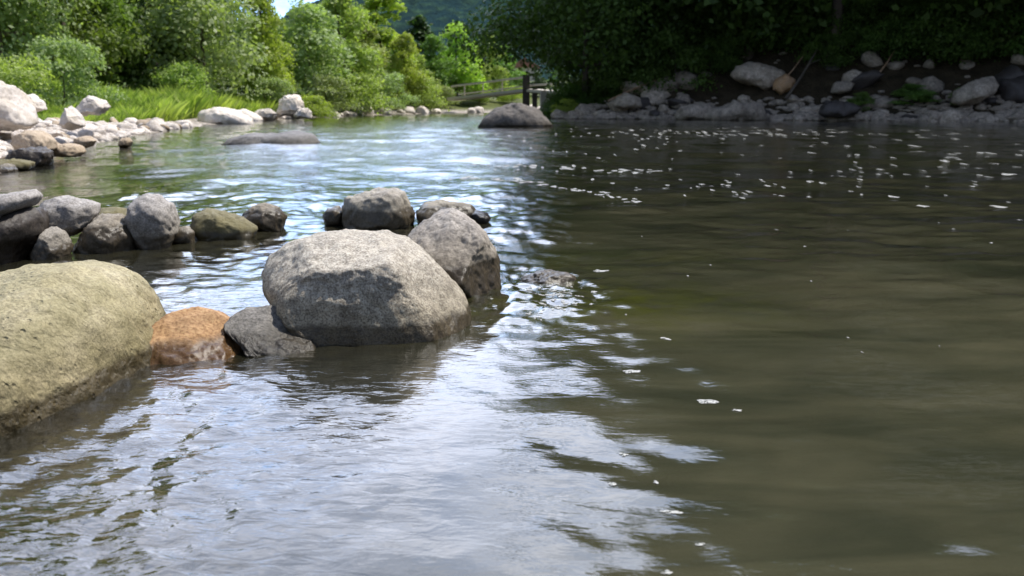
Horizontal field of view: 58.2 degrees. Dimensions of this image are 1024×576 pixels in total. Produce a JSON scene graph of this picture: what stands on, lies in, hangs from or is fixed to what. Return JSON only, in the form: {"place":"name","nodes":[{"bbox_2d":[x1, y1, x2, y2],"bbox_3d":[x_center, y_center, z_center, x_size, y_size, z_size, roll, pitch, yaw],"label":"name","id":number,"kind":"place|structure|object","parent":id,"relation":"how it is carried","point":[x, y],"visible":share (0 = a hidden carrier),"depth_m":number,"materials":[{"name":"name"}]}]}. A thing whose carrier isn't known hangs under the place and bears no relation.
{"place":"outdoors","nodes":[
{"label":"outdoors","id":0,"kind":"place"},
{"bbox_2d":[237,0,316,18],"label":"sky","id":1,"kind":"structure","parent":0,"point":[282,6],"materials":[{"name":"white"}]},
{"bbox_2d":[283,0,699,79],"bbox_3d":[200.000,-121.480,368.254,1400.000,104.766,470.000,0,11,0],"label":"hills","id":2,"kind":"structure","parent":0,"point":[440,15],"depth_m":383.33,"materials":[{"name":"green plant"}]},
{"bbox_2d":[0,113,1023,575],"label":"water","id":3,"kind":"structure","parent":0,"point":[500,431],"depth_m":2.54,"materials":[{"name":"grey liquid"}]},
{"bbox_2d":[0,207,49,264],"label":"boulder","id":4,"kind":"object","parent":3,"relation":"in","point":[21,230],"visible":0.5,"depth_m":4.42,"materials":[{"name":"stone"}]},
{"bbox_2d":[0,189,42,216],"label":"boulder","id":5,"kind":"object","parent":4,"relation":"on","point":[10,202],"visible":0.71,"depth_m":4.38,"materials":[{"name":"grey stone"}]},
{"bbox_2d":[28,226,73,259],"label":"boulder","id":6,"kind":"object","parent":3,"relation":"in","point":[52,242],"visible":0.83,"depth_m":4.53,"materials":[{"name":"grey stone"}]},
{"bbox_2d":[52,143,85,156],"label":"rock","id":7,"kind":"object","parent":3,"relation":"in","point":[70,150],"visible":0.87,"depth_m":12.33,"materials":[{"name":"beige stone"}]},
{"bbox_2d":[0,260,165,436],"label":"boulder","id":8,"kind":"object","parent":3,"relation":"in","point":[73,333],"visible":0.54,"depth_m":2.41,"materials":[{"name":"stone"}]},
{"bbox_2d":[72,213,135,253],"bbox_3d":[-2.139,-0.257,4.847,0.325,0.273,0.393,0,11,0],"label":"boulder","id":9,"kind":"object","parent":3,"relation":"on","point":[102,233],"visible":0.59,"depth_m":4.70,"materials":[{"name":"grey stone"}]},
{"bbox_2d":[39,195,100,236],"bbox_3d":[-2.345,-0.383,4.874,0.292,0.214,0.343,0,11,0],"label":"boulder","id":10,"kind":"object","parent":9,"relation":"on","point":[71,215],"visible":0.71,"depth_m":4.77,"materials":[{"name":"grey stone"}]},
{"bbox_2d":[125,193,180,249],"bbox_3d":[-1.921,-0.340,4.935,0.262,0.332,0.325,0,11,0],"label":"boulder","id":11,"kind":"object","parent":3,"relation":"in","point":[152,221],"visible":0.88,"depth_m":4.81,"materials":[{"name":"grey stone"}]},
{"bbox_2d":[172,226,194,243],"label":"boulder","id":12,"kind":"object","parent":3,"relation":"in","point":[185,234],"visible":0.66,"depth_m":4.99,"materials":[{"name":"grey stone"}]},
{"bbox_2d":[150,306,241,364],"bbox_3d":[-0.961,0.222,2.875,0.313,0.314,0.426,0,11,0],"label":"boulder","id":13,"kind":"object","parent":3,"relation":"in","point":[188,335],"visible":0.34,"depth_m":2.78,"materials":[{"name":"orange stone"}]},
{"bbox_2d":[190,208,257,240],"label":"boulder","id":14,"kind":"object","parent":3,"relation":"on","point":[209,224],"visible":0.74,"depth_m":5.12,"materials":[{"name":"stone"}]},
{"bbox_2d":[242,202,287,231],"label":"boulder","id":15,"kind":"object","parent":3,"relation":"on","point":[265,216],"visible":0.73,"depth_m":5.43,"materials":[{"name":"grey stone"}]},
{"bbox_2d":[224,305,316,357],"bbox_3d":[-0.750,0.192,2.918,0.295,0.253,0.279,0,11,0],"label":"boulder","id":16,"kind":"object","parent":3,"relation":"in","point":[255,331],"visible":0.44,"depth_m":2.86,"materials":[{"name":"grey stone"}]},
{"bbox_2d":[222,130,320,144],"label":"boulder","id":17,"kind":"object","parent":3,"relation":"on","point":[295,136],"visible":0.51,"depth_m":15.87,"materials":[{"name":"grey stone"}]},
{"bbox_2d":[322,206,341,225],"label":"boulder","id":18,"kind":"object","parent":3,"relation":"on","point":[332,216],"visible":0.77,"depth_m":5.69,"materials":[{"name":"grey stone"}]},
{"bbox_2d":[261,229,470,345],"bbox_3d":[-0.522,0.056,3.329,0.760,0.526,0.900,0,11,0],"label":"boulder","id":19,"kind":"object","parent":3,"relation":"in","point":[349,287],"visible":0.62,"depth_m":2.95,"materials":[{"name":"grey stone"}]},
{"bbox_2d":[341,187,414,229],"bbox_3d":[-0.836,-0.481,5.768,0.456,0.297,0.505,0,11,0],"label":"boulder","id":20,"kind":"object","parent":3,"relation":"on","point":[379,208],"visible":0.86,"depth_m":5.57,"materials":[{"name":"grey stone"}]},
{"bbox_2d":[416,199,475,224],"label":"boulder","id":21,"kind":"object","parent":3,"relation":"in","point":[427,210],"visible":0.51,"depth_m":5.79,"materials":[{"name":"grey stone"}]},
{"bbox_2d":[407,208,500,297],"bbox_3d":[-0.252,-0.093,3.837,0.415,0.460,0.644,0,11,0],"label":"boulder","id":22,"kind":"object","parent":3,"relation":"on","point":[458,246],"visible":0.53,"depth_m":3.68,"materials":[{"name":"grey stone"}]},
{"bbox_2d":[478,103,552,127],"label":"boulder","id":23,"kind":"object","parent":3,"relation":"on","point":[515,115],"visible":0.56,"depth_m":28.31,"materials":[{"name":"grey stone"}]},
{"bbox_2d":[521,269,575,283],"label":"boulder","id":24,"kind":"object","parent":3,"relation":"on","point":[547,276],"visible":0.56,"depth_m":3.91,"materials":[{"name":"grey stone"}]},
{"bbox_2d":[449,128,1019,352],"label":"foam flecks","id":25,"kind":"object","parent":3,"relation":"on","point":[553,294],"visible":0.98,"depth_m":9.16,"materials":[{"name":"white liquid"}]},
{"bbox_2d":[2,2,1023,141],"bbox_3d":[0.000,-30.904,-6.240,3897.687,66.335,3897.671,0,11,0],"label":"ground","id":26,"kind":"structure","parent":0,"point":[816,83],"depth_m":41.56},
{"bbox_2d":[0,158,34,169],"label":"rock","id":27,"kind":"object","parent":26,"relation":"on","point":[21,164],"visible":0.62,"depth_m":10.41,"materials":[{"name":"stone"}]},
{"bbox_2d":[0,52,54,108],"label":"shrub","id":28,"kind":"object","parent":26,"relation":"on","point":[21,74],"visible":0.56,"depth_m":26.26,"materials":[{"name":"green plant"}]},
{"bbox_2d":[5,146,53,166],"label":"rock","id":29,"kind":"object","parent":26,"relation":"on","point":[39,156],"visible":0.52,"depth_m":10.94,"materials":[{"name":"stone"}]},
{"bbox_2d":[0,0,99,93],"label":"broadleaf tree","id":30,"kind":"object","parent":26,"relation":"on","point":[28,25],"visible":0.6,"depth_m":32.15,"materials":[{"name":"green plant"}]},
{"bbox_2d":[23,32,128,106],"bbox_3d":[-14.293,-6.362,29.385,3.049,3.479,3.316,8,14,35],"label":"shrub","id":31,"kind":"object","parent":26,"relation":"on","point":[73,49],"visible":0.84,"depth_m":29.16,"materials":[{"name":"green plant"}]},
{"bbox_2d":[4,0,158,83],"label":"broadleaf tree","id":32,"kind":"object","parent":26,"relation":"on","point":[85,34],"visible":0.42,"depth_m":36.83,"materials":[{"name":"green plant"}]},
{"bbox_2d":[0,121,201,157],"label":"gravel","id":33,"kind":"structure","parent":26,"relation":"on","point":[51,127],"depth_m":18.72,"materials":[{"name":"stone"}]},
{"bbox_2d":[0,80,38,131],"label":"rock","id":34,"kind":"object","parent":33,"relation":"on","point":[17,110],"visible":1,"depth_m":13.61,"materials":[{"name":"stone"}]},
{"bbox_2d":[11,130,57,149],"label":"rock","id":35,"kind":"object","parent":33,"relation":"on","point":[28,138],"visible":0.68,"depth_m":11.83,"materials":[{"name":"beige stone"}]},
{"bbox_2d":[59,106,85,130],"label":"rock","id":36,"kind":"object","parent":33,"relation":"on","point":[72,118],"visible":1,"depth_m":15.61,"materials":[{"name":"stone"}]},
{"bbox_2d":[76,95,110,116],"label":"rock","id":37,"kind":"object","parent":33,"relation":"on","point":[89,105],"visible":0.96,"depth_m":17.90,"materials":[{"name":"stone"}]},
{"bbox_2d":[53,0,163,93],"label":"broadleaf tree","id":38,"kind":"object","parent":26,"relation":"on","point":[125,12],"visible":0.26,"depth_m":39.10,"materials":[{"name":"green plant"}]},
{"bbox_2d":[104,0,207,87],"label":"broadleaf tree","id":39,"kind":"object","parent":26,"relation":"on","point":[124,74],"visible":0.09,"depth_m":42.30,"materials":[{"name":"green plant"}]},
{"bbox_2d":[20,75,320,122],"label":"tall grass","id":40,"kind":"structure","parent":26,"relation":"on","point":[176,104],"depth_m":31.47,"materials":[{"name":"green plant"}]},
{"bbox_2d":[148,59,214,95],"bbox_3d":[-13.625,-7.975,38.235,2.705,3.010,2.736,-5,13,-24],"label":"shrub","id":41,"kind":"object","parent":26,"relation":"on","point":[171,76],"visible":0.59,"depth_m":37.75,"materials":[{"name":"green plant"}]},
{"bbox_2d":[114,0,272,100],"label":"broadleaf tree","id":42,"kind":"object","parent":26,"relation":"on","point":[176,28],"visible":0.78,"depth_m":39.98,"materials":[{"name":"green plant"}]},
{"bbox_2d":[197,107,252,123],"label":"rock","id":43,"kind":"object","parent":26,"relation":"on","point":[218,115],"visible":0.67,"depth_m":32.28,"materials":[{"name":"stone"}]},
{"bbox_2d":[197,0,279,95],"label":"background tree","id":44,"kind":"object","parent":26,"relation":"on","point":[243,30],"visible":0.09,"depth_m":55.36,"materials":[{"name":"green plant"}]},
{"bbox_2d":[236,0,297,100],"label":"broadleaf tree","id":45,"kind":"object","parent":26,"relation":"on","point":[276,55],"visible":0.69,"depth_m":45.00,"materials":[{"name":"green plant"}]},
{"bbox_2d":[250,74,304,111],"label":"shrub","id":46,"kind":"object","parent":26,"relation":"on","point":[272,82],"visible":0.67,"depth_m":43.79,"materials":[{"name":"green plant"}]},
{"bbox_2d":[276,94,303,116],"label":"rock","id":47,"kind":"object","parent":26,"relation":"on","point":[290,105],"visible":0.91,"depth_m":39.84,"materials":[{"name":"stone"}]},
{"bbox_2d":[257,0,358,107],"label":"broadleaf tree","id":48,"kind":"object","parent":26,"relation":"on","point":[311,35],"visible":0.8,"depth_m":49.29,"materials":[{"name":"green plant"}]},
{"bbox_2d":[301,94,340,117],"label":"shrub","id":49,"kind":"object","parent":26,"relation":"on","point":[316,110],"visible":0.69,"depth_m":44.73,"materials":[{"name":"green plant"}]},
{"bbox_2d":[305,73,363,113],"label":"shrub","id":50,"kind":"object","parent":26,"relation":"on","point":[333,81],"visible":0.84,"depth_m":48.82,"materials":[{"name":"green plant"}]},
{"bbox_2d":[305,0,384,112],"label":"broadleaf tree","id":51,"kind":"object","parent":26,"relation":"on","point":[347,12],"visible":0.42,"depth_m":54.52,"materials":[{"name":"green plant"}]},
{"bbox_2d":[323,71,393,113],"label":"shrub","id":52,"kind":"object","parent":26,"relation":"on","point":[368,101],"visible":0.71,"depth_m":53.15,"materials":[{"name":"green plant"}]},
{"bbox_2d":[343,22,395,98],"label":"broadleaf tree","id":53,"kind":"object","parent":26,"relation":"on","point":[366,40],"visible":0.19,"depth_m":58.06,"materials":[{"name":"green plant"}]},
{"bbox_2d":[357,0,420,104],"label":"broadleaf tree","id":54,"kind":"object","parent":26,"relation":"on","point":[373,7],"visible":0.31,"depth_m":64.93,"materials":[{"name":"green plant"}]},
{"bbox_2d":[370,70,422,110],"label":"shrub","id":55,"kind":"object","parent":26,"relation":"on","point":[393,78],"visible":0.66,"depth_m":58.16,"materials":[{"name":"green plant"}]},
{"bbox_2d":[384,31,430,109],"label":"broadleaf tree","id":56,"kind":"object","parent":26,"relation":"on","point":[403,44],"visible":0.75,"depth_m":61.74,"materials":[{"name":"green plant"}]},
{"bbox_2d":[406,53,441,103],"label":"background tree","id":57,"kind":"object","parent":26,"relation":"on","point":[421,61],"visible":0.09,"depth_m":69.85,"materials":[{"name":"green plant"}]},
{"bbox_2d":[400,74,452,111],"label":"shrub","id":58,"kind":"object","parent":26,"relation":"on","point":[425,99],"visible":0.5,"depth_m":63.28,"materials":[{"name":"green plant"}]},
{"bbox_2d":[394,14,459,99],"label":"broadleaf tree","id":59,"kind":"object","parent":26,"relation":"on","point":[419,30],"visible":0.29,"depth_m":73.00,"materials":[{"name":"green plant"}]},
{"bbox_2d":[419,34,459,99],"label":"broadleaf tree","id":60,"kind":"object","parent":26,"relation":"on","point":[437,65],"visible":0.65,"depth_m":71.36,"materials":[{"name":"green plant"}]},
{"bbox_2d":[436,20,491,103],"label":"broadleaf tree","id":61,"kind":"object","parent":26,"relation":"on","point":[465,75],"visible":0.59,"depth_m":73.86,"materials":[{"name":"green plant"}]},
{"bbox_2d":[473,34,509,99],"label":"broadleaf tree","id":62,"kind":"object","parent":26,"relation":"on","point":[496,73],"visible":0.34,"depth_m":77.58,"materials":[{"name":"green plant"}]},
{"bbox_2d":[489,45,525,98],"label":"broadleaf tree","id":63,"kind":"object","parent":26,"relation":"on","point":[512,73],"visible":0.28,"depth_m":83.02,"materials":[{"name":"green plant"}]},
{"bbox_2d":[540,90,552,111],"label":"abutment","id":64,"kind":"object","parent":26,"relation":"on","point":[542,96],"visible":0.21,"depth_m":56.80,"materials":[{"name":"concrete"}]},
{"bbox_2d":[447,75,560,107],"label":"footbridge","id":65,"kind":"object","parent":64,"relation":"on","point":[526,91],"visible":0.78,"depth_m":61.58,"materials":[{"name":"brown wood"}]},
{"bbox_2d":[543,82,595,117],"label":"shaded shrub","id":66,"kind":"object","parent":26,"relation":"on","point":[571,88],"visible":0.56,"depth_m":44.76,"materials":[{"name":"green plant"}]},
{"bbox_2d":[442,0,721,103],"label":"shaded tree","id":67,"kind":"object","parent":26,"relation":"on","point":[518,38],"visible":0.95,"depth_m":42.20,"materials":[{"name":"green plant"}]},
{"bbox_2d":[566,77,607,106],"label":"shaded shrub","id":68,"kind":"object","parent":26,"relation":"on","point":[590,81],"visible":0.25,"depth_m":45.39,"materials":[{"name":"green plant"}]},
{"bbox_2d":[525,0,670,100],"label":"shaded tree","id":69,"kind":"object","parent":26,"relation":"on","point":[569,70],"visible":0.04,"depth_m":48.04,"materials":[{"name":"green plant"}]},
{"bbox_2d":[523,7,677,84],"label":"shaded tree","id":70,"kind":"object","parent":26,"relation":"on","point":[547,71],"visible":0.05,"depth_m":50.72,"materials":[{"name":"green plant"}]},
{"bbox_2d":[586,81,621,104],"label":"shaded shrub","id":71,"kind":"object","parent":26,"relation":"on","point":[611,93],"visible":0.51,"depth_m":44.34,"materials":[{"name":"green plant"}]},
{"bbox_2d":[590,56,650,98],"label":"shaded shrub","id":72,"kind":"object","parent":26,"relation":"on","point":[615,82],"visible":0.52,"depth_m":43.59,"materials":[{"name":"green plant"}]},
{"bbox_2d":[641,87,670,104],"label":"slope boulder","id":73,"kind":"object","parent":26,"relation":"on","point":[652,95],"visible":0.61,"depth_m":42.80,"materials":[{"name":"grey stone"}]},
{"bbox_2d":[632,40,685,84],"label":"shaded shrub","id":74,"kind":"object","parent":26,"relation":"on","point":[662,71],"visible":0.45,"depth_m":43.29,"materials":[{"name":"green plant"}]},
{"bbox_2d":[619,32,722,93],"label":"shaded shrub","id":75,"kind":"object","parent":26,"relation":"on","point":[685,53],"visible":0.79,"depth_m":42.87,"materials":[{"name":"green plant"}]},
{"bbox_2d":[672,71,698,89],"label":"slope boulder","id":76,"kind":"object","parent":26,"relation":"on","point":[685,76],"visible":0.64,"depth_m":43.25,"materials":[{"name":"grey stone"}]},
{"bbox_2d":[674,103,711,119],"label":"rock","id":77,"kind":"object","parent":26,"relation":"on","point":[692,112],"visible":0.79,"depth_m":39.33,"materials":[{"name":"grey stone"}]},
{"bbox_2d":[676,0,762,54],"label":"shaded shrub","id":78,"kind":"object","parent":26,"relation":"on","point":[706,22],"visible":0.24,"depth_m":44.82,"materials":[{"name":"green plant"}]},
{"bbox_2d":[641,0,820,49],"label":"shaded tree","id":79,"kind":"object","parent":26,"relation":"on","point":[735,24],"visible":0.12,"depth_m":42.70,"materials":[{"name":"green plant"}]},
{"bbox_2d":[704,100,766,120],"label":"rock","id":80,"kind":"object","parent":26,"relation":"on","point":[738,110],"visible":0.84,"depth_m":38.71,"materials":[{"name":"grey stone"}]},
{"bbox_2d":[623,0,866,59],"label":"shaded tree","id":81,"kind":"object","parent":26,"relation":"on","point":[750,4],"visible":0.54,"depth_m":41.80,"materials":[{"name":"green plant"}]},
{"bbox_2d":[710,0,802,53],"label":"shaded shrub","id":82,"kind":"object","parent":26,"relation":"on","point":[723,40],"visible":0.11,"depth_m":43.91,"materials":[{"name":"green plant"}]},
{"bbox_2d":[730,62,784,89],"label":"rock","id":83,"kind":"object","parent":26,"relation":"on","point":[762,76],"visible":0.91,"depth_m":41.77,"materials":[{"name":"grey stone"}]},
{"bbox_2d":[732,0,812,55],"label":"shaded shrub","id":84,"kind":"object","parent":26,"relation":"on","point":[760,20],"visible":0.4,"depth_m":43.27,"materials":[{"name":"green plant"}]},
{"bbox_2d":[773,74,795,94],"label":"rock","id":85,"kind":"object","parent":26,"relation":"on","point":[784,83],"visible":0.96,"depth_m":41.13,"materials":[{"name":"orange stone"}]},
{"bbox_2d":[743,0,828,39],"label":"shaded shrub","id":86,"kind":"object","parent":26,"relation":"on","point":[794,24],"visible":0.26,"depth_m":42.91,"materials":[{"name":"green plant"}]},
{"bbox_2d":[551,44,1023,122],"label":"rubble","id":87,"kind":"object","parent":26,"relation":"on","point":[1003,110],"visible":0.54,"depth_m":38.97,"materials":[{"name":"grey stone"}]},
{"bbox_2d":[612,92,641,108],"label":"rock","id":88,"kind":"object","parent":87,"relation":"on","point":[625,100],"visible":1,"depth_m":41.68,"materials":[{"name":"grey stone"}]},
{"bbox_2d":[818,100,860,118],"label":"rock","id":89,"kind":"object","parent":87,"relation":"on","point":[838,109],"visible":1,"depth_m":37.48,"materials":[{"name":"stone"}]},
{"bbox_2d":[793,31,856,69],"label":"shaded shrub","id":90,"kind":"object","parent":26,"relation":"on","point":[835,46],"visible":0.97,"depth_m":41.59,"materials":[{"name":"green plant"}]},
{"bbox_2d":[830,81,854,93],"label":"rock","id":91,"kind":"object","parent":26,"relation":"on","point":[839,87],"visible":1,"depth_m":39.73,"materials":[{"name":"grey stone"}]},
{"bbox_2d":[845,91,875,111],"bbox_3d":[14.733,-7.698,38.846,1.470,1.216,1.625,-3,12,-14],"label":"bank plant","id":92,"kind":"object","parent":26,"relation":"on","point":[856,100],"visible":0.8,"depth_m":38.60,"materials":[{"name":"green plant"}]},
{"bbox_2d":[851,70,883,89],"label":"slope boulder","id":93,"kind":"object","parent":26,"relation":"on","point":[862,80],"visible":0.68,"depth_m":39.86,"materials":[{"name":"stone"}]},
{"bbox_2d":[861,51,882,66],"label":"slope boulder","id":94,"kind":"object","parent":26,"relation":"on","point":[872,59],"visible":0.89,"depth_m":41.10,"materials":[{"name":"grey stone"}]},
{"bbox_2d":[831,0,917,56],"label":"shaded tree","id":95,"kind":"object","parent":26,"relation":"on","point":[838,5],"visible":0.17,"depth_m":42.19,"materials":[{"name":"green plant"}]},
{"bbox_2d":[886,83,941,105],"bbox_3d":[16.752,-7.915,38.491,2.278,1.296,2.520,-1,11,-5],"label":"bank plant","id":96,"kind":"object","parent":26,"relation":"on","point":[920,95],"visible":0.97,"depth_m":38.16,"materials":[{"name":"green plant"}]},
{"bbox_2d":[919,76,943,92],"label":"slope boulder","id":97,"kind":"object","parent":26,"relation":"on","point":[932,83],"visible":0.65,"depth_m":38.97,"materials":[{"name":"grey stone"}]},
{"bbox_2d":[860,0,1023,21],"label":"shaded tree","id":98,"kind":"object","parent":26,"relation":"on","point":[976,12],"visible":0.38,"depth_m":37.87,"materials":[{"name":"green plant"}]},
{"bbox_2d":[885,0,1000,64],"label":"shaded shrub","id":99,"kind":"object","parent":26,"relation":"on","point":[922,25],"visible":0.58,"depth_m":39.67,"materials":[{"name":"green plant"}]},
{"bbox_2d":[939,110,962,121],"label":"bank stone","id":100,"kind":"object","parent":26,"relation":"on","point":[951,115],"visible":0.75,"depth_m":36.25,"materials":[{"name":"grey stone"}]},
{"bbox_2d":[906,0,1011,61],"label":"shaded shrub","id":101,"kind":"object","parent":26,"relation":"on","point":[943,36],"visible":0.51,"depth_m":39.43,"materials":[{"name":"green plant"}]},
{"bbox_2d":[904,0,1015,61],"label":"shaded shrub","id":102,"kind":"object","parent":26,"relation":"on","point":[932,33],"visible":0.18,"depth_m":39.60,"materials":[{"name":"green plant"}]},
{"bbox_2d":[922,18,1005,64],"bbox_3d":[20.016,-10.528,40.145,3.341,2.510,3.064,-7,13,-30],"label":"shaded shrub","id":103,"kind":"object","parent":26,"relation":"on","point":[978,34],"visible":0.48,"depth_m":39.35,"materials":[{"name":"green plant"}]},
{"bbox_2d":[994,65,1023,81],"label":"slope boulder","id":104,"kind":"object","parent":26,"relation":"on","point":[1011,71],"visible":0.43,"depth_m":37.77,"materials":[{"name":"stone"}]},
{"bbox_2d":[998,75,1023,102],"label":"rock","id":105,"kind":"object","parent":26,"relation":"on","point":[1011,89],"visible":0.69,"depth_m":37.13,"materials":[{"name":"stone"}]},
{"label":"bank stone","id":106,"kind":"object","parent":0,"visible":0},
{"bbox_2d":[951,76,998,104],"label":"rock","id":107,"kind":"object","parent":106,"relation":"on","point":[976,91],"visible":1,"depth_m":36.74,"materials":[{"name":"grey stone"}]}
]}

